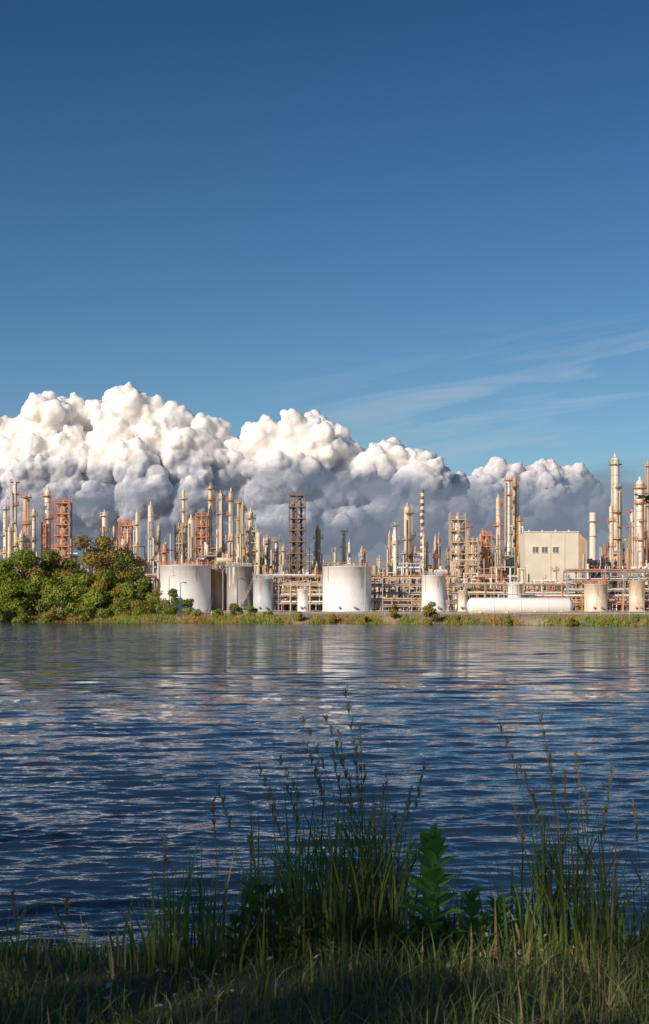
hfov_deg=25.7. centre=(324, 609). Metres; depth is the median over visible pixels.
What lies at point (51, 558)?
broadleaf tree
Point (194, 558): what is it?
process unit
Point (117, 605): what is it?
shrub
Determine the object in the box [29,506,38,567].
distillation column
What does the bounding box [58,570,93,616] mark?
broadleaf tree
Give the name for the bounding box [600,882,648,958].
tall grass clump
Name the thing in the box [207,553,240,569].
process unit
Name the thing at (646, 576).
process unit
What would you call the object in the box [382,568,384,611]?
light pole
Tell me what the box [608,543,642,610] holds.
process unit
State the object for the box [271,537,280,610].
distillation column
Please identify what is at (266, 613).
shrub
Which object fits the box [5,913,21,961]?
tall grass clump
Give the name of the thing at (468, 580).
process unit
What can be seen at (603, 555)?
process unit
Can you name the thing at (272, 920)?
tall grass clump
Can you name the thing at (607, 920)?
tall grass clump
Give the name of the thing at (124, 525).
steel stair tower
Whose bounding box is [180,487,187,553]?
distillation column
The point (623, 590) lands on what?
light pole
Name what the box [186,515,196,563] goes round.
distillation column
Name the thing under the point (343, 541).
distillation column
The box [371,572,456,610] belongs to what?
pipe rack
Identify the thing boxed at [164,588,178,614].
shrub
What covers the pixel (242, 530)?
distillation column
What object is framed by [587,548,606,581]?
process unit
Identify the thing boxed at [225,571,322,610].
pipe rack
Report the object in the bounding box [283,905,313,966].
broadleaf weed
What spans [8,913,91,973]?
tall grass clump
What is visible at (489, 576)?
process unit
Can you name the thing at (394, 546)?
distillation column
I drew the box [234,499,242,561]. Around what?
distillation column
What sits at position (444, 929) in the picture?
broadleaf weed
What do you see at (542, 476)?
cloud
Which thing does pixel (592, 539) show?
chimney
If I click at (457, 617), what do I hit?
shrub
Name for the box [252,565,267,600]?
process unit
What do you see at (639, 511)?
distillation column
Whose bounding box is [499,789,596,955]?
tall grass clump
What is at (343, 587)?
storage tank
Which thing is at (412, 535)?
process vessel
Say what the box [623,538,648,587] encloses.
process unit
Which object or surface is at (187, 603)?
shrub
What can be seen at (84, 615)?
shrub
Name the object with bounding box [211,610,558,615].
perimeter fence
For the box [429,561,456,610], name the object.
process unit
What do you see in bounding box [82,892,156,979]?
tall grass clump
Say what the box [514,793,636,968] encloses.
tall grass clump
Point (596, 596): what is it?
storage tank
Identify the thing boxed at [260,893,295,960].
milkweed plant
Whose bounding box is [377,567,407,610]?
process unit
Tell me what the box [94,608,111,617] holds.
shrub
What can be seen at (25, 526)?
distillation column
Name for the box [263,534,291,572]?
process unit
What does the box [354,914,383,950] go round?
broadleaf weed
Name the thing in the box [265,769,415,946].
tall grass clump
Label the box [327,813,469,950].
tall grass clump
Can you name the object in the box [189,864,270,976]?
tall grass clump
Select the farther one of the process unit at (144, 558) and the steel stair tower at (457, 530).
the process unit at (144, 558)
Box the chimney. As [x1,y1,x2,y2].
[587,512,598,575]
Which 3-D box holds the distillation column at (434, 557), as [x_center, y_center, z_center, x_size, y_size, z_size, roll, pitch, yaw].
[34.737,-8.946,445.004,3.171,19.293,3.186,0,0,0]
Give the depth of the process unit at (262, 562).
449.73 m
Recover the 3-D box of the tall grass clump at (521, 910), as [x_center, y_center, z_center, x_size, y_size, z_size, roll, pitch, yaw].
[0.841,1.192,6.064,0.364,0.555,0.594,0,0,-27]
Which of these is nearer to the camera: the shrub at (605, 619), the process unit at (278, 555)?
the shrub at (605, 619)
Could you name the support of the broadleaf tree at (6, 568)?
on the ground at (288, 981)
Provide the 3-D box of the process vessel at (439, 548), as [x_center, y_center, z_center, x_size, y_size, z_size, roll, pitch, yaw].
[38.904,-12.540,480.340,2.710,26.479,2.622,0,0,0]
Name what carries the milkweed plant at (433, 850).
on the ground at (288, 981)
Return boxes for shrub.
[0,607,6,621]
[11,607,32,621]
[41,606,59,621]
[72,603,92,621]
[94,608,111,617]
[109,596,130,615]
[131,599,152,615]
[144,588,165,613]
[153,599,174,615]
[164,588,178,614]
[179,598,193,614]
[189,609,201,615]
[212,608,222,617]
[229,603,244,615]
[246,605,257,615]
[262,610,272,616]
[292,611,302,620]
[328,614,337,623]
[360,616,368,623]
[389,604,399,618]
[421,601,439,623]
[454,615,461,624]
[505,615,513,624]
[566,615,579,625]
[602,616,611,625]
[631,615,640,625]
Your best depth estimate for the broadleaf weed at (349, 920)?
5.85 m
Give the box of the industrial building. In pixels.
[518,530,586,608]
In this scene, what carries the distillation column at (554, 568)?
on the ground at (288, 981)
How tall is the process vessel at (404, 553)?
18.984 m
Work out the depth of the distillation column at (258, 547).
439.54 m
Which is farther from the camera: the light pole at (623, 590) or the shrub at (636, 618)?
the light pole at (623, 590)
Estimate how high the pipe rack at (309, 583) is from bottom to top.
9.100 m
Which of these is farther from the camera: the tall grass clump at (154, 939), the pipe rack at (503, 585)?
the pipe rack at (503, 585)
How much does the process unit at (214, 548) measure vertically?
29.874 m
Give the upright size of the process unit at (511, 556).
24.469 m
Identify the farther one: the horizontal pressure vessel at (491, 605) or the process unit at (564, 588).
the process unit at (564, 588)
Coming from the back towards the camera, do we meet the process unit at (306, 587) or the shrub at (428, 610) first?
the process unit at (306, 587)
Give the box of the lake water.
[0,622,648,956]
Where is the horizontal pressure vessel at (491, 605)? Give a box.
[467,594,572,613]
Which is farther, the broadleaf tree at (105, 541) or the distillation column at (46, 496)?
the distillation column at (46, 496)
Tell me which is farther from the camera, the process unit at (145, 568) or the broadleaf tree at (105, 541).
the process unit at (145, 568)
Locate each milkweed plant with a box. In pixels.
[226,878,272,960]
[245,883,278,960]
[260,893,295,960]
[397,823,466,952]
[453,887,492,943]
[479,895,517,946]
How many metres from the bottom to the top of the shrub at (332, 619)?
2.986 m
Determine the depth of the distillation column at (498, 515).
449.29 m
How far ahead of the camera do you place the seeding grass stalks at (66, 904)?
6.21 m
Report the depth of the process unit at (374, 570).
424.74 m
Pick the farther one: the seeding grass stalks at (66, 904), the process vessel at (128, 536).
the process vessel at (128, 536)
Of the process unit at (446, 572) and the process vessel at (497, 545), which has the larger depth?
the process vessel at (497, 545)
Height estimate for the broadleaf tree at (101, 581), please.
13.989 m
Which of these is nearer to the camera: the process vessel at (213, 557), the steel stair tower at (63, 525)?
the steel stair tower at (63, 525)
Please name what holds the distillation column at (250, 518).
on the ground at (288, 981)
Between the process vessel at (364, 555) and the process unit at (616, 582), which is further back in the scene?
the process vessel at (364, 555)
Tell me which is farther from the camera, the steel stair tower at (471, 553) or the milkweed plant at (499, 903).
the steel stair tower at (471, 553)
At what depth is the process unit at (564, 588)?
424.48 m
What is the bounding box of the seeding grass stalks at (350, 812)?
[216,684,426,953]
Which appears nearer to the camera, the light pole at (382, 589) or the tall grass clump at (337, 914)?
the tall grass clump at (337, 914)
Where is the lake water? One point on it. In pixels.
(125, 748)
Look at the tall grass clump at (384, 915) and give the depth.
6.11 m
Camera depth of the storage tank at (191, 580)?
399.20 m
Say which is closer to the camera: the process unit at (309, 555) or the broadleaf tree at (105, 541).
the broadleaf tree at (105, 541)
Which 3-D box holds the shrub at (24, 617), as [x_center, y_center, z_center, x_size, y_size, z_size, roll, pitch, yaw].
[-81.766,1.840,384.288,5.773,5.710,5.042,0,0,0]
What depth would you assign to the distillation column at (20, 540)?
429.46 m
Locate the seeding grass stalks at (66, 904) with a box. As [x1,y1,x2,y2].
[1,711,646,966]
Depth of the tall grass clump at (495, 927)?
6.08 m
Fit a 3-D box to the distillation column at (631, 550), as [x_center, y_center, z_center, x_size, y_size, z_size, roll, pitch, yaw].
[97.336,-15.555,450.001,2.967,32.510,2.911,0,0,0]
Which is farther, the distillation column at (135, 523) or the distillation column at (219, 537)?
the distillation column at (219, 537)
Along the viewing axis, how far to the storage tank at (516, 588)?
385.31 m
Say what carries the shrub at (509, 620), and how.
on the ground at (288, 981)
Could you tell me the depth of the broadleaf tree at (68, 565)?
402.35 m
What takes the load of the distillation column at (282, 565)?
on the ground at (288, 981)
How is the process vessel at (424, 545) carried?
on the ground at (288, 981)
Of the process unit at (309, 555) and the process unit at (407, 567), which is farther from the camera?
the process unit at (309, 555)
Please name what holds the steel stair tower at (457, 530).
on the ground at (288, 981)
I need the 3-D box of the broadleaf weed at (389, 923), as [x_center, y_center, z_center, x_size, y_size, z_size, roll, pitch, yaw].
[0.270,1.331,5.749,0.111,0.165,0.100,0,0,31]
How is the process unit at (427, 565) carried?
on the ground at (288, 981)
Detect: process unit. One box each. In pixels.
[51,539,87,571]
[129,563,159,602]
[131,546,147,572]
[141,542,175,575]
[156,533,170,567]
[172,547,203,564]
[197,542,221,567]
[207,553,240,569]
[210,537,235,561]
[219,535,243,563]
[247,550,271,572]
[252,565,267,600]
[260,568,290,610]
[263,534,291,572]
[286,570,314,610]
[287,548,313,609]
[308,554,330,607]
[308,579,322,610]
[371,565,385,610]
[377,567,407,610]
[381,558,412,597]
[397,562,423,610]
[400,546,428,603]
[406,540,425,607]
[426,542,452,590]
[428,541,448,587]
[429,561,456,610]
[448,559,479,610]
[451,547,488,597]
[473,558,505,597]
[475,547,503,582]
[479,547,518,595]
[496,565,528,597]
[518,575,557,596]
[548,578,581,610]
[574,554,610,610]
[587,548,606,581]
[596,542,608,575]
[599,548,628,610]
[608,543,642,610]
[622,562,648,609]
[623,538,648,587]
[630,560,648,610]
[646,535,648,606]
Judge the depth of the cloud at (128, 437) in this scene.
5831.04 m
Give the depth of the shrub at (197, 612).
364.48 m
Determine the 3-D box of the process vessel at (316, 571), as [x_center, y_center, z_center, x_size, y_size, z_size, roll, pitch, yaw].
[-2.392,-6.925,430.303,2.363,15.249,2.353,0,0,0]
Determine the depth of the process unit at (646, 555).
454.35 m
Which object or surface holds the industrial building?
on the ground at (288, 981)
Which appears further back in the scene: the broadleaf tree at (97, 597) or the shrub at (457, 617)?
the broadleaf tree at (97, 597)
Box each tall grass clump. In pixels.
[1,897,49,976]
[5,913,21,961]
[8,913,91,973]
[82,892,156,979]
[94,836,274,972]
[119,837,205,980]
[120,864,190,979]
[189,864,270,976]
[223,839,325,964]
[229,781,356,955]
[236,801,387,963]
[263,763,380,957]
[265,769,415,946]
[307,782,474,948]
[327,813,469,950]
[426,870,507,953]
[446,880,536,959]
[478,824,557,960]
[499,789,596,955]
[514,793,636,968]
[528,817,648,957]
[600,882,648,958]
[630,853,648,946]
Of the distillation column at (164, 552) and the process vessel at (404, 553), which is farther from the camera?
the process vessel at (404, 553)
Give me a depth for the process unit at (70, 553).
479.56 m
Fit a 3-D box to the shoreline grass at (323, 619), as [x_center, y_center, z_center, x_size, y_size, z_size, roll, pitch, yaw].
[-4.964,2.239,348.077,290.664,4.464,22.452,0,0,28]
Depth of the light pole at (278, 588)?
396.41 m
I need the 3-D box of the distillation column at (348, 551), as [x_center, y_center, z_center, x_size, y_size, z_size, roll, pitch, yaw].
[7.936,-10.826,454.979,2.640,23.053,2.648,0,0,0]
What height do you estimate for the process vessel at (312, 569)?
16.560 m
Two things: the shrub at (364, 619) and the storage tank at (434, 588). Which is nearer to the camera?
the shrub at (364, 619)
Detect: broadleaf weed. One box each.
[220,914,247,967]
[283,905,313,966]
[304,910,333,960]
[332,911,360,954]
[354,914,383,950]
[376,917,404,958]
[403,914,433,955]
[434,918,458,954]
[468,915,496,961]
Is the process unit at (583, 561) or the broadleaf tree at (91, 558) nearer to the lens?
the broadleaf tree at (91, 558)
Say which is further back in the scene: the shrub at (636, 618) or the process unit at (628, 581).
the process unit at (628, 581)
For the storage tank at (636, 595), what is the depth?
384.29 m
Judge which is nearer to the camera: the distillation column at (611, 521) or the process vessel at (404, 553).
the process vessel at (404, 553)
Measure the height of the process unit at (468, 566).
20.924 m
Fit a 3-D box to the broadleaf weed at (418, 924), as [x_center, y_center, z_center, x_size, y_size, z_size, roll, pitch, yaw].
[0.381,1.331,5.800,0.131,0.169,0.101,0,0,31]
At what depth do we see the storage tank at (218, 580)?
410.25 m
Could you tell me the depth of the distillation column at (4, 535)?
449.37 m
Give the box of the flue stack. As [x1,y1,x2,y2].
[420,490,424,608]
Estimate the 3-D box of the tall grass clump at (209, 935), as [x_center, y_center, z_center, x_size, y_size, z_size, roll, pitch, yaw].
[-0.576,1.262,6.157,0.452,0.588,1.009,0,0,26]
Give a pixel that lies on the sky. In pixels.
(423, 224)
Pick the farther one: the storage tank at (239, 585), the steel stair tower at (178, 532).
the steel stair tower at (178, 532)
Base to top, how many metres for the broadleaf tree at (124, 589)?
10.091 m
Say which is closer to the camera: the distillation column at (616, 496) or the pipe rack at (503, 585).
the pipe rack at (503, 585)
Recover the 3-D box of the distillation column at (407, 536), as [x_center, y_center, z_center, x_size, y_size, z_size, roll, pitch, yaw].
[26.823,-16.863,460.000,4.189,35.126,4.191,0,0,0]
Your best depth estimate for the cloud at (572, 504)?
4979.48 m
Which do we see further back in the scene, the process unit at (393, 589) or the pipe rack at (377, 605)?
the process unit at (393, 589)
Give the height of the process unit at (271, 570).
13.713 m
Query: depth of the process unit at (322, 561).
480.85 m
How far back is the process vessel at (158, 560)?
425.37 m
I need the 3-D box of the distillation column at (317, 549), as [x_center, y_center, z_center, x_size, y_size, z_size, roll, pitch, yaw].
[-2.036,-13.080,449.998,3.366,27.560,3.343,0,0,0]
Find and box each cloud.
[0,382,469,526]
[0,466,645,608]
[466,456,589,494]
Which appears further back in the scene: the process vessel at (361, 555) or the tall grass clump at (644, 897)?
the process vessel at (361, 555)
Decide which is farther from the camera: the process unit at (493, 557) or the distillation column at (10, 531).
the process unit at (493, 557)
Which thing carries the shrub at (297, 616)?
on the ground at (288, 981)
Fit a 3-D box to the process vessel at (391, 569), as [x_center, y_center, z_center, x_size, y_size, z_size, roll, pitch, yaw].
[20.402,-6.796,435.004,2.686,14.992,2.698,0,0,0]
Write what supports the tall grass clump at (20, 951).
on the ground at (288, 981)
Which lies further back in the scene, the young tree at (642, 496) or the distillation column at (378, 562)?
the distillation column at (378, 562)
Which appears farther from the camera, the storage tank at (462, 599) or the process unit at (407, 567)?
the process unit at (407, 567)
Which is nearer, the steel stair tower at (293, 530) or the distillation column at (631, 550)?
the steel stair tower at (293, 530)
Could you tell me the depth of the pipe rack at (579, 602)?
393.50 m
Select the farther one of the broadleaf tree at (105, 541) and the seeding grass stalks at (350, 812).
the broadleaf tree at (105, 541)
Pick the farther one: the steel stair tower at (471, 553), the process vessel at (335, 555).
the process vessel at (335, 555)
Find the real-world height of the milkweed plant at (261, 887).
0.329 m
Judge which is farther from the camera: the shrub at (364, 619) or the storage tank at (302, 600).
the storage tank at (302, 600)
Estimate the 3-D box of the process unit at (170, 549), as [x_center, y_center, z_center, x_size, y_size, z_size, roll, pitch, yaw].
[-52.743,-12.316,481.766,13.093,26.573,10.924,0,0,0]
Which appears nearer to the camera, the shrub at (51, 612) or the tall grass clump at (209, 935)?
the tall grass clump at (209, 935)
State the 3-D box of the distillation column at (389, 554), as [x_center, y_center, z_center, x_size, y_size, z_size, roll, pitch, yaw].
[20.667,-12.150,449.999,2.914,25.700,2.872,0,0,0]
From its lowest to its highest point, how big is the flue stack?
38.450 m
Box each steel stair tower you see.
[41,521,46,565]
[54,496,72,610]
[118,518,132,550]
[174,522,183,562]
[195,512,208,562]
[245,522,256,605]
[288,491,305,610]
[448,512,465,608]
[466,537,478,599]
[480,530,491,593]
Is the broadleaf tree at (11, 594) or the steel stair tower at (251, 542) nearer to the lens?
the broadleaf tree at (11, 594)
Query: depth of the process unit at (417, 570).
480.36 m
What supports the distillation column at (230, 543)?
on the ground at (288, 981)
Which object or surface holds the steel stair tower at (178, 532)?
on the ground at (288, 981)
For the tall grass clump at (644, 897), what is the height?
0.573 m
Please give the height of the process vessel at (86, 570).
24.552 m
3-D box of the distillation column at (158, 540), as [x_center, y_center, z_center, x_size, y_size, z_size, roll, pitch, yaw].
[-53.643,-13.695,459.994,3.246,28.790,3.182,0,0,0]
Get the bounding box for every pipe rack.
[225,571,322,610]
[273,580,322,610]
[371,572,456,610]
[371,595,421,610]
[446,579,583,610]
[523,591,648,610]
[563,566,648,610]
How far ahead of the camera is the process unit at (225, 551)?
451.74 m
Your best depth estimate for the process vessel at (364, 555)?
460.59 m
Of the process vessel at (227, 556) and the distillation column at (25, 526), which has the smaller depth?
the process vessel at (227, 556)
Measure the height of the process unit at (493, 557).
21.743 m
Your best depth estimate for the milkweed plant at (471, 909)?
6.05 m
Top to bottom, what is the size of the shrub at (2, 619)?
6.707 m
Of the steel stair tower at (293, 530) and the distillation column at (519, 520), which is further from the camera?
the distillation column at (519, 520)
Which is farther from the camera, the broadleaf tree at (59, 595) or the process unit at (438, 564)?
the process unit at (438, 564)
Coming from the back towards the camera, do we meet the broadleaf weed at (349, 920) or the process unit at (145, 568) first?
the process unit at (145, 568)
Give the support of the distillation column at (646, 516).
on the ground at (288, 981)
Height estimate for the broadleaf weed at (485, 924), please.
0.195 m
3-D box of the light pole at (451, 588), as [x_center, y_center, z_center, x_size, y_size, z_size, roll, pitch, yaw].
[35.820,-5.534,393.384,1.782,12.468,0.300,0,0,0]
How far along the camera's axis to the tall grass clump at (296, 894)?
6.03 m
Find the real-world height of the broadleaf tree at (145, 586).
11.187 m
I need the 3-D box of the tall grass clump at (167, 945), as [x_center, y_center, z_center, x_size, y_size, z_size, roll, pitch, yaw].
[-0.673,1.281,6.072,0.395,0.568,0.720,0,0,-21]
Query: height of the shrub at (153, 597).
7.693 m
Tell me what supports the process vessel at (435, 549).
on the ground at (288, 981)
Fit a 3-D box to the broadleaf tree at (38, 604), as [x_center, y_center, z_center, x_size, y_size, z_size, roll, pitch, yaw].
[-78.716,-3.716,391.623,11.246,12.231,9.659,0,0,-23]
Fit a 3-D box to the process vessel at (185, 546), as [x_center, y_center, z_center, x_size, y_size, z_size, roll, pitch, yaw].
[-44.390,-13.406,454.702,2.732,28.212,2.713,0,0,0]
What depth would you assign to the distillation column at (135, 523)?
449.61 m
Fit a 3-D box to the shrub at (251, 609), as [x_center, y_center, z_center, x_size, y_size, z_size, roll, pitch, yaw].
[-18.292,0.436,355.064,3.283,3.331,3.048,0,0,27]
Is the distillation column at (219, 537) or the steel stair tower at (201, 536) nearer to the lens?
the steel stair tower at (201, 536)
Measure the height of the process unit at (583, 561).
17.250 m
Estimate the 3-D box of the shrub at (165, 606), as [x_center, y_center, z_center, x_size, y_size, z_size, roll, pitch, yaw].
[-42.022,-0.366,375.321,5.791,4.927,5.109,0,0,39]
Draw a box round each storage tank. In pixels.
[160,561,213,611]
[211,565,225,610]
[227,562,254,610]
[253,575,274,610]
[298,586,308,611]
[322,562,373,611]
[422,571,448,611]
[457,587,467,611]
[507,581,522,597]
[584,580,610,611]
[628,577,644,611]
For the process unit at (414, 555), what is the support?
on the ground at (288, 981)
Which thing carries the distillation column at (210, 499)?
on the ground at (288, 981)
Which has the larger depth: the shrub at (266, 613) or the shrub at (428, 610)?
the shrub at (266, 613)
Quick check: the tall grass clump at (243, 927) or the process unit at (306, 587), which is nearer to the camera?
the tall grass clump at (243, 927)
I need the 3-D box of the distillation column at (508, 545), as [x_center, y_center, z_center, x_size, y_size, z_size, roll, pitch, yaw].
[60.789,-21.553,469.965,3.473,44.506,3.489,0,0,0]
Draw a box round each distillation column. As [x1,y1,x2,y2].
[0,503,9,558]
[4,524,14,571]
[10,479,19,572]
[17,530,25,572]
[20,494,31,610]
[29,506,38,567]
[42,486,53,559]
[99,509,109,558]
[113,524,117,550]
[132,509,141,558]
[145,502,155,580]
[154,522,161,572]
[159,541,169,564]
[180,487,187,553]
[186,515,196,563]
[205,483,214,563]
[215,490,225,563]
[225,488,236,563]
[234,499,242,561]
[238,502,247,565]
[245,508,255,552]
[252,529,261,597]
[262,534,271,578]
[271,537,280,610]
[279,543,286,610]
[313,524,322,608]
[340,528,347,563]
[345,539,350,560]
[375,555,381,610]
[385,530,392,607]
[391,522,400,603]
[401,503,413,591]
[431,550,439,574]
[492,494,503,597]
[504,477,513,593]
[511,473,518,577]
[515,516,523,581]
[550,563,559,596]
[606,503,615,610]
[608,454,621,610]
[627,509,633,575]
[632,477,646,575]
[644,458,648,587]
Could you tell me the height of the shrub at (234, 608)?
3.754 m
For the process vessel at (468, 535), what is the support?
on the ground at (288, 981)
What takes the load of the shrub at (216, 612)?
on the ground at (288, 981)
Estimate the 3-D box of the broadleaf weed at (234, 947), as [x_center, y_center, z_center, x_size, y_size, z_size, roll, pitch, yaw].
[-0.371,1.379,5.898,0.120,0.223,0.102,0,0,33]
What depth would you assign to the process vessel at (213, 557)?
457.01 m
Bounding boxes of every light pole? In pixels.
[278,566,278,610]
[365,563,370,611]
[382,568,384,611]
[451,567,453,610]
[623,570,624,611]
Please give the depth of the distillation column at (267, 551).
444.21 m
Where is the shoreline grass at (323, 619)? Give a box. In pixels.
[5,611,648,625]
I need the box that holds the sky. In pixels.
[0,0,648,482]
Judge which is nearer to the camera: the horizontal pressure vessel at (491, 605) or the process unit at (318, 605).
the horizontal pressure vessel at (491, 605)
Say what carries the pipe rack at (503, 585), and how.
on the ground at (288, 981)
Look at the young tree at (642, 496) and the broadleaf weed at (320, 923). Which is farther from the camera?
the young tree at (642, 496)
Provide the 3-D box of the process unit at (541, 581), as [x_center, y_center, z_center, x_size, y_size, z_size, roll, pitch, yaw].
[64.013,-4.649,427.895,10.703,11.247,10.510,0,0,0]
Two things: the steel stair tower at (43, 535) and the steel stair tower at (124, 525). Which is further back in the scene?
the steel stair tower at (124, 525)
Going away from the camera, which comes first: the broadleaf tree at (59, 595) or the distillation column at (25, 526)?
the broadleaf tree at (59, 595)
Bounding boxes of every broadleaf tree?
[0,555,27,613]
[0,582,30,620]
[8,546,48,609]
[20,574,56,615]
[29,548,65,594]
[44,584,77,616]
[47,555,88,606]
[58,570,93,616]
[60,533,109,612]
[76,588,110,616]
[83,568,121,614]
[93,533,128,591]
[107,581,144,614]
[111,547,145,585]
[128,576,154,613]
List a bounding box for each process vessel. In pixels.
[85,542,92,573]
[124,526,131,568]
[134,545,137,584]
[154,552,162,610]
[181,523,187,562]
[212,551,214,563]
[223,554,228,573]
[310,560,313,608]
[313,561,320,608]
[331,547,338,565]
[358,546,363,559]
[361,549,366,565]
[387,563,393,591]
[400,550,407,603]
[411,532,415,582]
[420,526,426,575]
[432,533,437,568]
[436,533,442,566]
[466,523,472,598]
[493,531,500,597]
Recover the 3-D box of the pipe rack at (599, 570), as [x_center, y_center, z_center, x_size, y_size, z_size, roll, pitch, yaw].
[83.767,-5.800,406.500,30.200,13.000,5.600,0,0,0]
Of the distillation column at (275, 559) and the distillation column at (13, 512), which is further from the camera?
the distillation column at (13, 512)
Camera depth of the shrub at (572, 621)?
299.74 m
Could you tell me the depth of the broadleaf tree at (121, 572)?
397.99 m
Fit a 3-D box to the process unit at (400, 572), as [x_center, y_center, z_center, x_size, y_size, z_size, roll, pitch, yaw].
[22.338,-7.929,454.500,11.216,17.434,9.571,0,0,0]
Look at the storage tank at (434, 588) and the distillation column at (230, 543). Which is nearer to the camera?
the storage tank at (434, 588)
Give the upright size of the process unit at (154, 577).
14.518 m
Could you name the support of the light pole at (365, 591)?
on the ground at (288, 981)
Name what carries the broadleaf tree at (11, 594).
on the ground at (288, 981)
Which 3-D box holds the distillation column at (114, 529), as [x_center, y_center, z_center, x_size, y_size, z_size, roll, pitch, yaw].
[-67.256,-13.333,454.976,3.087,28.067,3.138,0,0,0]
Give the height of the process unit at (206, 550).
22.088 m
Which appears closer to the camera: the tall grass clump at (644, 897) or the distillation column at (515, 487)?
the tall grass clump at (644, 897)
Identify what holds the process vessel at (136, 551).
on the ground at (288, 981)
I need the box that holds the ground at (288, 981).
[0,609,648,1023]
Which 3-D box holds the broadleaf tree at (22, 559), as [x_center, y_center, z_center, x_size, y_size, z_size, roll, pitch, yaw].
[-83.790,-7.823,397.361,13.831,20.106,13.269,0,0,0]
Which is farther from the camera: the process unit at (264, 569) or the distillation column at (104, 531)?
the distillation column at (104, 531)
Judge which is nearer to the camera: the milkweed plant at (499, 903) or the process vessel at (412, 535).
the milkweed plant at (499, 903)
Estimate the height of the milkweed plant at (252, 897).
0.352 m
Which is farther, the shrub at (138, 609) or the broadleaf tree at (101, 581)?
the broadleaf tree at (101, 581)
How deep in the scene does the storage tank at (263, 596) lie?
398.43 m
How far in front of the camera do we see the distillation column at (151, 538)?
444.15 m
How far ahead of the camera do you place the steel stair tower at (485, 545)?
446.67 m
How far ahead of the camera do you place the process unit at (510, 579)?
425.85 m

